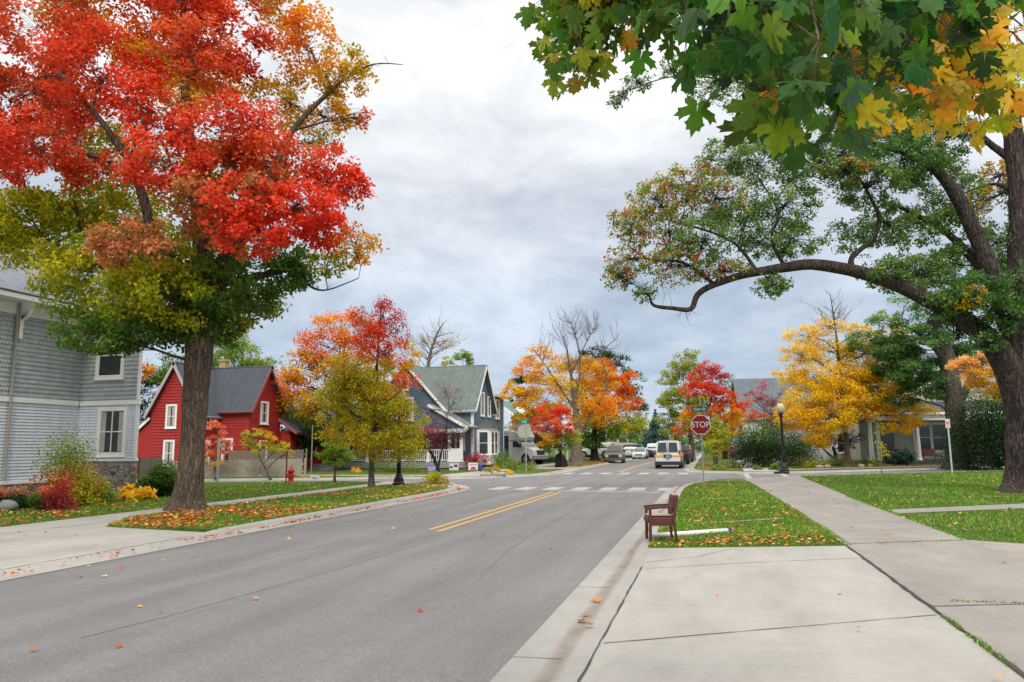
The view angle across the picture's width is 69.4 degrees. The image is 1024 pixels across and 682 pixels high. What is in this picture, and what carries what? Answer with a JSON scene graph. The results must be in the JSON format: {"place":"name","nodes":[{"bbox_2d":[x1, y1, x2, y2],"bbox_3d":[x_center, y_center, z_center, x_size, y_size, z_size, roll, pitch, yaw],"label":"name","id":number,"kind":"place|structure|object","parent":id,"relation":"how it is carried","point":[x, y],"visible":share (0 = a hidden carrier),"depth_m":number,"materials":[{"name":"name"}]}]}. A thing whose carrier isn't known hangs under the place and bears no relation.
{"place":"outdoors","nodes":[
{"label":"outdoors","id":0,"kind":"place"},
{"bbox_2d":[0,517,203,570],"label":"driveway","id":1,"kind":"structure","parent":0,"point":[33,546],"depth_m":13.82,"materials":[{"name":"concrete"}]},
{"bbox_2d":[0,481,452,531],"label":"lawn ground","id":2,"kind":"structure","parent":0,"point":[212,484],"depth_m":21.45,"materials":[{"name":"green plant"}]},
{"bbox_2d":[0,500,18,510],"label":"boulder","id":3,"kind":"object","parent":2,"relation":"on","point":[9,505],"visible":0.69,"depth_m":20.04,"materials":[{"name":"stone"}]},
{"bbox_2d":[0,484,29,508],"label":"shrub","id":4,"kind":"object","parent":2,"relation":"on","point":[19,497],"visible":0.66,"depth_m":20.77,"materials":[{"name":"green plant"}]},
{"bbox_2d":[25,484,55,509],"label":"shrub","id":5,"kind":"object","parent":2,"relation":"on","point":[34,500],"visible":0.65,"depth_m":20.38,"materials":[{"name":"green plant"}]},
{"bbox_2d":[39,470,80,510],"bbox_3d":[-12.478,4.246,20.380,1.098,1.340,1.113,4,-9,-29],"label":"shrub","id":6,"kind":"object","parent":2,"relation":"on","point":[59,495],"visible":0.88,"depth_m":20.30,"materials":[{"name":"red plant"}]},
{"bbox_2d":[25,421,110,506],"bbox_3d":[-13.483,3.904,22.369,2.611,2.936,2.460,-3,-8,15],"label":"shrub","id":7,"kind":"object","parent":2,"relation":"on","point":[63,461],"visible":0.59,"depth_m":22.16,"materials":[{"name":"green plant"}]},
{"bbox_2d":[0,229,142,495],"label":"victorian house","id":8,"kind":"structure","parent":2,"relation":"on","point":[46,386],"depth_m":28.05,"materials":[{"name":"grey"}]},
{"bbox_2d":[93,335,124,380],"bbox_3d":[-15.815,0.586,29.133,1.390,1.920,0.140,-3,-8,15],"label":"window","id":9,"kind":"structure","parent":8,"relation":"in","point":[107,367],"depth_m":29.07,"materials":[{"name":"white glass"}]},
{"bbox_2d":[95,407,128,457],"bbox_3d":[-15.510,3.533,28.638,1.420,1.940,0.140,-3,-8,15],"label":"window","id":10,"kind":"structure","parent":8,"relation":"in","point":[111,433],"depth_m":28.64,"materials":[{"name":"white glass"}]},
{"bbox_2d":[61,463,106,506],"bbox_3d":[-12.714,4.373,21.867,1.280,1.521,1.446,6,-10,-37],"label":"shrub","id":11,"kind":"object","parent":2,"relation":"on","point":[84,494],"visible":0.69,"depth_m":21.77,"materials":[{"name":"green plant"}]},
{"bbox_2d":[89,477,122,502],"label":"hydrangea","id":12,"kind":"object","parent":2,"relation":"on","point":[110,496],"visible":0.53,"depth_m":22.78,"materials":[{"name":"green plant"}]},
{"bbox_2d":[116,483,157,500],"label":"hosta","id":13,"kind":"object","parent":2,"relation":"on","point":[129,491],"visible":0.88,"depth_m":23.89,"materials":[{"name":"yellow plant"}]},
{"bbox_2d":[137,456,160,484],"bbox_3d":[-17.059,6.155,34.816,0.090,1.410,4.900,2,-8,-15],"label":"board fence","id":14,"kind":"object","parent":2,"relation":"on","point":[143,463],"visible":0.43,"depth_m":33.58,"materials":[{"name":"grey wood"}]},
{"bbox_2d":[132,458,177,496],"bbox_3d":[-12.451,4.949,26.166,2.021,1.642,1.922,-3,-8,15],"label":"yew shrub","id":15,"kind":"object","parent":2,"relation":"on","point":[161,479],"visible":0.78,"depth_m":25.79,"materials":[{"name":"green plant"}]},
{"bbox_2d":[0,0,402,511],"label":"maple tree","id":16,"kind":"object","parent":2,"relation":"on","point":[200,296],"visible":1,"depth_m":19.74,"materials":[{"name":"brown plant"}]},
{"bbox_2d":[314,433,356,481],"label":"street tree","id":17,"kind":"object","parent":2,"relation":"on","point":[333,461],"visible":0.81,"depth_m":36.01,"materials":[{"name":"green plant"}]},
{"bbox_2d":[312,295,431,486],"bbox_3d":[-5.892,2.125,30.574,4.947,8.268,3.079,-3,-8,15],"label":"young maple","id":18,"kind":"object","parent":2,"relation":"on","point":[365,396],"visible":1,"depth_m":30.27,"materials":[{"name":"yellow plant"}]},
{"bbox_2d":[393,387,404,485],"bbox_3d":[-4.859,4.050,31.865,0.520,4.340,0.507,-3,-8,15],"label":"street lamp","id":19,"kind":"object","parent":2,"relation":"on","point":[398,479],"visible":0.48,"depth_m":31.55,"materials":[{"name":"black metal"}]},
{"bbox_2d":[419,469,450,483],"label":"ornamental grass","id":20,"kind":"object","parent":2,"relation":"on","point":[436,478],"depth_m":32.61,"materials":[{"name":"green plant"}]},
{"bbox_2d":[90,484,384,516],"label":"sidewalk","id":21,"kind":"structure","parent":0,"point":[127,514],"depth_m":23.30,"materials":[{"name":"concrete"}]},
{"bbox_2d":[136,463,554,476],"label":"sidewalk","id":22,"kind":"structure","parent":0,"point":[476,473],"depth_m":43.79,"materials":[{"name":"concrete"}]},
{"bbox_2d":[136,457,631,478],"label":"lawn ground","id":23,"kind":"structure","parent":0,"point":[366,472],"depth_m":48.06,"materials":[{"name":"green plant"}]},
{"bbox_2d":[139,351,221,425],"bbox_3d":[-28.407,6.119,61.737,7.632,10.890,4.769,2,-8,-15],"label":"green tree","id":24,"kind":"object","parent":23,"relation":"on","point":[150,381],"visible":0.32,"depth_m":61.76,"materials":[{"name":"green plant"}]},
{"bbox_2d":[205,420,235,480],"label":"pink tree","id":25,"kind":"object","parent":23,"relation":"on","point":[210,452],"visible":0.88,"depth_m":41.08,"materials":[{"name":"grey plant"}]},
{"bbox_2d":[171,458,305,477],"bbox_3d":[-15.582,7.329,42.317,7.300,1.180,0.090,2,-9,-18],"label":"picket fence","id":26,"kind":"object","parent":23,"relation":"on","point":[230,467],"visible":0.6,"depth_m":42.50,"materials":[{"name":"grey wood"}]},
{"bbox_2d":[212,323,281,371],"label":"green tree","id":27,"kind":"object","parent":23,"relation":"on","point":[237,353],"visible":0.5,"depth_m":71.78,"materials":[{"name":"green plant"}]},
{"bbox_2d":[136,359,367,474],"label":"red house","id":28,"kind":"structure","parent":23,"relation":"on","point":[241,399],"depth_m":50.50,"materials":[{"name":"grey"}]},
{"bbox_2d":[162,440,174,466],"bbox_3d":[-22.661,7.409,48.812,0.860,1.740,0.100,-3,-8,15],"label":"window","id":29,"kind":"structure","parent":28,"relation":"in","point":[168,445],"depth_m":48.81,"materials":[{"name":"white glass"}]},
{"bbox_2d":[164,404,177,428],"bbox_3d":[-22.642,5.023,49.121,0.920,1.630,0.140,-3,-8,15],"label":"window","id":30,"kind":"structure","parent":28,"relation":"in","point":[171,409],"depth_m":49.12,"materials":[{"name":"white glass"}]},
{"bbox_2d":[259,401,268,424],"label":"window","id":31,"kind":"structure","parent":28,"relation":"in","point":[264,411],"depth_m":51.74,"materials":[{"name":"white glass"}]},
{"bbox_2d":[228,449,306,473],"bbox_3d":[-15.806,7.872,47.970,4.900,1.710,0.090,3,-9,-26],"label":"picket fence","id":32,"kind":"object","parent":23,"relation":"on","point":[243,454],"visible":0.38,"depth_m":47.87,"materials":[{"name":"grey wood"}]},
{"bbox_2d":[240,428,294,479],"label":"redbud tree","id":33,"kind":"object","parent":23,"relation":"on","point":[257,446],"visible":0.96,"depth_m":40.95,"materials":[{"name":"yellow plant"}]},
{"bbox_2d":[271,308,423,470],"bbox_3d":[-12.803,3.843,55.063,12.442,12.951,6.515,0,-8,-7],"label":"orange maple","id":34,"kind":"object","parent":23,"relation":"on","point":[316,359],"visible":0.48,"depth_m":54.27,"materials":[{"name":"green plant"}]},
{"bbox_2d":[352,456,427,472],"bbox_3d":[-7.990,8.473,49.283,5.763,2.015,2.695,-3,-8,15],"label":"shrub","id":35,"kind":"object","parent":23,"relation":"on","point":[384,467],"visible":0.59,"depth_m":49.10,"materials":[{"name":"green plant"}]},
{"bbox_2d":[309,362,508,469],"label":"blue house","id":36,"kind":"structure","parent":23,"relation":"on","point":[482,412],"depth_m":59.34,"materials":[{"name":"green"}]},
{"bbox_2d":[478,431,488,454],"bbox_3d":[-2.302,8.208,59.534,0.870,1.870,0.100,3,-9,-23],"label":"window","id":37,"kind":"structure","parent":36,"relation":"in","point":[483,436],"depth_m":59.52,"materials":[{"name":"white glass"}]},
{"bbox_2d":[401,307,463,366],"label":"bare tree","id":38,"kind":"object","parent":23,"relation":"on","point":[430,353],"visible":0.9,"depth_m":80.63,"materials":[{"name":"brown plant"}]},
{"bbox_2d":[401,380,474,471],"bbox_3d":[-5.578,5.914,50.600,6.059,6.428,3.623,0,-8,-4],"label":"plum tree","id":39,"kind":"object","parent":23,"relation":"on","point":[438,440],"visible":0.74,"depth_m":50.10,"materials":[{"name":"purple plant"}]},
{"bbox_2d":[440,348,474,365],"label":"green tree","id":40,"kind":"object","parent":23,"relation":"on","point":[465,355],"visible":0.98,"depth_m":84.23,"materials":[{"name":"green plant"}]},
{"bbox_2d":[460,451,491,469],"bbox_3d":[-2.636,8.533,52.285,2.398,1.674,2.170,-3,-8,15],"label":"barberry","id":41,"kind":"object","parent":23,"relation":"on","point":[477,459],"visible":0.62,"depth_m":52.18,"materials":[{"name":"red plant"}]},
{"bbox_2d":[491,449,517,468],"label":"shrub","id":42,"kind":"object","parent":23,"relation":"on","point":[501,462],"visible":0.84,"depth_m":54.12,"materials":[{"name":"green plant"}]},
{"bbox_2d":[502,459,538,469],"bbox_3d":[0.650,8.699,51.541,2.445,1.057,2.478,7,-11,-42],"label":"perennial bed","id":43,"kind":"object","parent":23,"relation":"on","point":[514,465],"visible":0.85,"depth_m":51.33,"materials":[{"name":"green plant"}]},
{"bbox_2d":[518,419,530,470],"bbox_3d":[0.850,7.039,49.812,0.924,3.550,0.070,-3,-8,15],"label":"stop sign","id":44,"kind":"object","parent":23,"relation":"on","point":[524,430],"visible":1,"depth_m":49.95,"materials":[{"name":"metal"}]},
{"bbox_2d":[504,401,571,461],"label":"green roofed house","id":45,"kind":"structure","parent":23,"relation":"on","point":[510,410],"depth_m":77.45,"materials":[{"name":"wood"}]},
{"bbox_2d":[530,401,583,466],"bbox_3d":[3.276,7.240,56.377,4.285,5.339,2.591,-3,-8,15],"label":"maple","id":46,"kind":"object","parent":23,"relation":"on","point":[554,439],"visible":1,"depth_m":56.33,"materials":[{"name":"red plant"}]},
{"bbox_2d":[499,299,630,464],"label":"bare maple","id":47,"kind":"object","parent":23,"relation":"on","point":[591,409],"visible":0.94,"depth_m":66.15,"materials":[{"name":"orange plant"}]},
{"bbox_2d":[509,346,648,442],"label":"tree","id":48,"kind":"object","parent":23,"relation":"on","point":[518,380],"visible":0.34,"depth_m":96.22,"materials":[{"name":"orange plant"}]},
{"bbox_2d":[563,357,649,460],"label":"orange maple","id":49,"kind":"object","parent":23,"relation":"on","point":[610,428],"visible":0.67,"depth_m":78.80,"materials":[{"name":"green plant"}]},
{"bbox_2d":[609,406,649,444],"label":"green tree","id":50,"kind":"object","parent":23,"relation":"on","point":[634,435],"visible":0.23,"depth_m":126.57,"materials":[{"name":"green plant"}]},
{"bbox_2d":[0,450,1003,681],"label":"road","id":51,"kind":"structure","parent":0,"point":[366,621],"depth_m":8.80,"materials":[{"name":"grey asphalt"}]},
{"bbox_2d":[0,527,273,580],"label":"gutter","id":52,"kind":"object","parent":51,"relation":"on","point":[68,563],"visible":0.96,"depth_m":12.02,"materials":[{"name":"concrete"}]},
{"bbox_2d":[136,481,468,532],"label":"kerb","id":53,"kind":"structure","parent":51,"relation":"on","point":[281,521],"depth_m":19.39,"materials":[{"name":"concrete"}]},
{"bbox_2d":[136,457,642,481],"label":"kerb","id":54,"kind":"structure","parent":51,"relation":"on","point":[472,477],"depth_m":41.08,"materials":[{"name":"concrete"}]},
{"bbox_2d":[430,492,552,529],"bbox_3d":[-0.090,4.802,21.592,0.120,0.001,12.800,-3,-8,15],"label":"road marking","id":55,"kind":"object","parent":51,"relation":"on","point":[485,512],"visible":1,"depth_m":19.05,"materials":[{"name":"yellow paint"}]},
{"bbox_2d":[438,492,560,530],"bbox_3d":[0.162,4.768,21.373,0.120,0.001,13.100,-3,-8,15],"label":"road marking","id":56,"kind":"object","parent":51,"relation":"on","point":[494,513],"visible":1,"depth_m":18.75,"materials":[{"name":"yellow paint"}]},
{"bbox_2d":[504,431,548,463],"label":"shuttle bus","id":57,"kind":"object","parent":51,"relation":"on","point":[514,443],"visible":0.45,"depth_m":68.19,"materials":[{"name":"white paint"}]},
{"bbox_2d":[490,548,648,681],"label":"gutter","id":58,"kind":"object","parent":51,"relation":"on","point":[565,638],"visible":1,"depth_m":6.88,"materials":[{"name":"concrete"}]},
{"bbox_2d":[577,566,642,681],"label":"expansion joint","id":59,"kind":"object","parent":58,"relation":"on","point":[588,664],"visible":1,"depth_m":6.73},
{"bbox_2d":[603,445,625,462],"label":"parked jeep","id":60,"kind":"object","parent":51,"relation":"on","point":[614,452],"visible":0.93,"depth_m":72.68,"materials":[{"name":"beige paint"}]},
{"bbox_2d":[631,447,648,458],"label":"parked sedan","id":61,"kind":"object","parent":51,"relation":"on","point":[640,452],"visible":0.98,"depth_m":94.40,"materials":[{"name":"silver paint"}]},
{"bbox_2d":[638,409,670,446],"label":"blue spruce","id":62,"kind":"object","parent":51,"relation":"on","point":[652,435],"visible":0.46,"depth_m":116.56,"materials":[{"name":"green plant"}]},
{"bbox_2d":[654,439,684,467],"bbox_3d":[12.091,8.666,56.764,2.260,2.204,5.490,-3,-8,15],"label":"parked van","id":63,"kind":"object","parent":51,"relation":"on","point":[668,453],"visible":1,"depth_m":54.25,"materials":[{"name":"white paint"}]},
{"bbox_2d":[652,348,713,460],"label":"lime tree","id":64,"kind":"object","parent":51,"relation":"on","point":[665,398],"visible":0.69,"depth_m":81.63,"materials":[{"name":"green plant"}]},
{"bbox_2d":[608,470,998,553],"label":"kerb","id":65,"kind":"structure","parent":51,"relation":"on","point":[633,537],"depth_m":14.28,"materials":[{"name":"concrete"}]},
{"bbox_2d":[684,452,1003,473],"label":"kerb","id":66,"kind":"structure","parent":51,"relation":"on","point":[689,467],"depth_m":45.21,"materials":[{"name":"concrete"}]},
{"bbox_2d":[0,0,1023,445],"label":"sky","id":67,"kind":"structure","parent":0,"point":[495,195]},
{"bbox_2d":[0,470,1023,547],"bbox_3d":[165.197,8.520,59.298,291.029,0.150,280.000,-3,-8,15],"label":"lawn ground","id":68,"kind":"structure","parent":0,"point":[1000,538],"depth_m":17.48,"materials":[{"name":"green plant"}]},
{"bbox_2d":[0,460,1015,677],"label":"fallen leaves","id":69,"kind":"object","parent":68,"relation":"on","point":[175,519],"visible":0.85,"depth_m":18.08,"materials":[{"name":"orange plant"}]},
{"bbox_2d":[644,493,678,541],"bbox_3d":[2.531,2.983,12.539,0.537,0.783,0.526,-1,-8,3],"label":"armchair","id":70,"kind":"object","parent":68,"relation":"on","point":[660,519],"visible":0.98,"depth_m":12.33,"materials":[{"name":"brown wood"}]},
{"bbox_2d":[652,527,734,537],"bbox_3d":[3.250,3.437,13.236,1.796,0.114,0.111,3,-9,-22],"label":"downspout","id":71,"kind":"object","parent":68,"relation":"on","point":[694,532],"visible":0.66,"depth_m":13.21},
{"bbox_2d":[691,396,710,483],"bbox_3d":[7.799,4.115,30.455,0.785,3.720,0.070,-3,-8,15],"label":"stop sign","id":72,"kind":"object","parent":68,"relation":"on","point":[700,423],"visible":1,"depth_m":30.53,"materials":[{"name":"metal"}]},
{"bbox_2d":[600,14,1023,492],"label":"oak tree","id":73,"kind":"object","parent":68,"relation":"on","point":[1001,345],"visible":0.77,"depth_m":24.77,"materials":[{"name":"green plant"}]},
{"bbox_2d":[871,413,890,474],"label":"staked sapling","id":74,"kind":"object","parent":68,"relation":"on","point":[880,447],"visible":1,"depth_m":37.57,"materials":[{"name":"green plant"}]},
{"bbox_2d":[945,351,1001,403],"bbox_3d":[26.127,3.811,39.852,5.262,7.526,2.359,-1,-8,2],"label":"peach maple","id":75,"kind":"object","parent":68,"relation":"on","point":[971,364],"visible":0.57,"depth_m":40.12,"materials":[{"name":"orange plant"}]},
{"bbox_2d":[518,447,625,462],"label":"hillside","id":76,"kind":"structure","parent":0,"point":[551,459],"depth_m":83.25,"materials":[{"name":"green plant"}]},
{"bbox_2d":[582,442,614,457],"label":"parked car","id":77,"kind":"object","parent":76,"relation":"on","point":[586,452],"visible":0.3,"depth_m":86.00,"materials":[{"name":"white paint"}]},
{"bbox_2d":[513,0,1023,177],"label":"overhanging maple","id":78,"kind":"object","parent":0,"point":[948,57],"visible":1,"depth_m":2.20,"materials":[{"name":"green plant"}]},
{"bbox_2d":[581,546,1023,681],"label":"driveway","id":79,"kind":"structure","parent":0,"point":[800,590],"depth_m":6.68,"materials":[{"name":"concrete"}]},
{"bbox_2d":[604,614,937,642],"bbox_3d":[2.388,2.576,6.639,3.252,0.077,0.028,1,-8,-10],"label":"expansion joint","id":80,"kind":"object","parent":79,"relation":"on","point":[757,629],"visible":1,"depth_m":6.58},
{"bbox_2d":[693,453,978,471],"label":"lawn ground","id":81,"kind":"structure","parent":0,"point":[706,458],"depth_m":50.77,"materials":[{"name":"green plant"}]},
{"bbox_2d":[671,432,732,453],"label":"green tree","id":82,"kind":"object","parent":81,"relation":"on","point":[676,437],"visible":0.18,"depth_m":123.61,"materials":[{"name":"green plant"}]},
{"bbox_2d":[671,359,748,464],"bbox_3d":[16.136,5.993,59.445,6.473,9.264,3.438,0,-8,-4],"label":"red maple","id":83,"kind":"object","parent":81,"relation":"on","point":[717,409],"visible":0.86,"depth_m":59.66,"materials":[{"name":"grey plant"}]},
{"bbox_2d":[703,412,735,463],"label":"sapling","id":84,"kind":"object","parent":81,"relation":"on","point":[716,444],"visible":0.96,"depth_m":51.39,"materials":[{"name":"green plant"}]},
{"bbox_2d":[709,403,740,458],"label":"tree","id":85,"kind":"object","parent":81,"relation":"on","point":[731,428],"visible":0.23,"depth_m":82.95,"materials":[{"name":"red plant"}]},
{"bbox_2d":[720,415,803,467],"bbox_3d":[17.386,7.324,51.718,5.679,4.301,4.882,-3,-8,15],"label":"shrub","id":86,"kind":"object","parent":81,"relation":"on","point":[764,451],"visible":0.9,"depth_m":51.08,"materials":[{"name":"green plant"}]},
{"bbox_2d":[736,380,787,437],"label":"red tree","id":87,"kind":"object","parent":81,"relation":"on","point":[759,398],"visible":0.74,"depth_m":61.71,"materials":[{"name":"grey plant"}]},
{"bbox_2d":[730,377,815,458],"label":"grey roofed building","id":88,"kind":"structure","parent":81,"relation":"on","point":[740,387],"depth_m":84.38,"materials":[{"name":"white"}]},
{"bbox_2d":[776,402,788,471],"bbox_3d":[16.056,5.642,43.930,0.520,4.190,0.507,-3,-8,15],"label":"street lamp","id":89,"kind":"object","parent":81,"relation":"on","point":[780,407],"visible":1,"depth_m":43.87,"materials":[{"name":"black metal"}]},
{"bbox_2d":[776,430,823,465],"bbox_3d":[21.420,8.073,55.457,3.790,3.642,3.245,-3,-8,15],"label":"shrub","id":90,"kind":"object","parent":81,"relation":"on","point":[797,443],"visible":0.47,"depth_m":55.09,"materials":[{"name":"green plant"}]},
{"bbox_2d":[790,450,829,467],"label":"garden plants","id":91,"kind":"object","parent":81,"relation":"on","point":[811,462],"visible":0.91,"depth_m":51.46,"materials":[{"name":"green plant"}]},
{"bbox_2d":[814,430,865,463],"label":"dark tree","id":92,"kind":"object","parent":81,"relation":"on","point":[839,442],"visible":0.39,"depth_m":56.27,"materials":[{"name":"brown plant"}]},
{"bbox_2d":[770,288,941,466],"bbox_3d":[23.467,2.454,52.441,11.464,13.401,6.898,0,-8,-4],"label":"honey locust","id":93,"kind":"object","parent":81,"relation":"on","point":[856,379],"visible":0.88,"depth_m":50.79,"materials":[{"name":"yellow plant"}]},
{"bbox_2d":[852,456,886,466],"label":"garden plants","id":94,"kind":"object","parent":81,"relation":"on","point":[870,461],"visible":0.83,"depth_m":50.95,"materials":[{"name":"green plant"}]},
{"bbox_2d":[755,353,1004,464],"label":"white house","id":95,"kind":"structure","parent":81,"relation":"on","point":[918,439],"depth_m":57.45,"materials":[{"name":"beige"}]},
{"bbox_2d":[879,429,894,458],"bbox_3d":[29.059,8.012,57.352,1.200,2.300,0.100,-1,-8,0],"label":"window","id":96,"kind":"structure","parent":95,"relation":"in","point":[888,439],"depth_m":57.34,"materials":[{"name":"glass"}]},
{"bbox_2d":[912,423,932,452],"bbox_3d":[31.883,7.509,57.420,1.500,2.280,0.140,-1,-8,0],"label":"window","id":97,"kind":"structure","parent":95,"relation":"in","point":[925,432],"depth_m":57.41,"materials":[{"name":"grey glass"}]},
{"bbox_2d":[930,423,945,451],"bbox_3d":[33.267,7.478,57.443,1.440,2.240,0.100,-1,-8,0],"label":"window","id":98,"kind":"structure","parent":95,"relation":"in","point":[934,427],"depth_m":57.45,"materials":[{"name":"grey glass"}]},
{"bbox_2d":[891,446,917,463],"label":"shrub","id":99,"kind":"object","parent":81,"relation":"on","point":[905,455],"visible":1,"depth_m":52.87,"materials":[{"name":"green plant"}]},
{"bbox_2d":[844,289,987,469],"bbox_3d":[27.455,2.673,49.338,9.305,12.060,6.490,-3,-8,15],"label":"shade tree","id":100,"kind":"object","parent":81,"relation":"on","point":[942,345],"visible":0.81,"depth_m":48.45,"materials":[{"name":"green plant"}]},
{"bbox_2d":[929,376,1006,470],"bbox_3d":[29.558,5.595,45.805,7.217,7.914,5.488,-3,-8,15],"label":"cedar hedge","id":101,"kind":"object","parent":81,"relation":"on","point":[994,444],"visible":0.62,"depth_m":45.31,"materials":[{"name":"green plant"}]},
{"bbox_2d":[746,476,1023,671],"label":"sidewalk","id":102,"kind":"structure","parent":0,"point":[932,572],"depth_m":10.00,"materials":[{"name":"concrete"}]},
{"bbox_2d":[794,496,1023,665],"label":"weeds","id":103,"kind":"object","parent":102,"relation":"on","point":[975,640],"visible":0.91,"depth_m":12.29,"materials":[{"name":"green plant"}]},
{"bbox_2d":[846,545,1023,675],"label":"expansion joint","id":104,"kind":"object","parent":102,"relation":"on","point":[1017,669],"visible":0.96,"depth_m":7.27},
{"bbox_2d":[889,503,1023,512],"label":"sidewalk","id":105,"kind":"structure","parent":0,"point":[966,508],"depth_m":17.93,"materials":[{"name":"concrete"}]},
{"bbox_2d":[969,540,1023,559],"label":"driveway","id":106,"kind":"structure","parent":0,"point":[1015,550],"depth_m":11.26,"materials":[{"name":"grey concrete"}]},
{"label":"ground","id":107,"kind":"structure","parent":0,"visible":0},
{"bbox_2d":[504,421,732,452],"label":"distant wood","id":108,"kind":"object","parent":107,"relation":"on","point":[645,426],"visible":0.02,"depth_m":148.76,"materials":[{"name":"green plant"}]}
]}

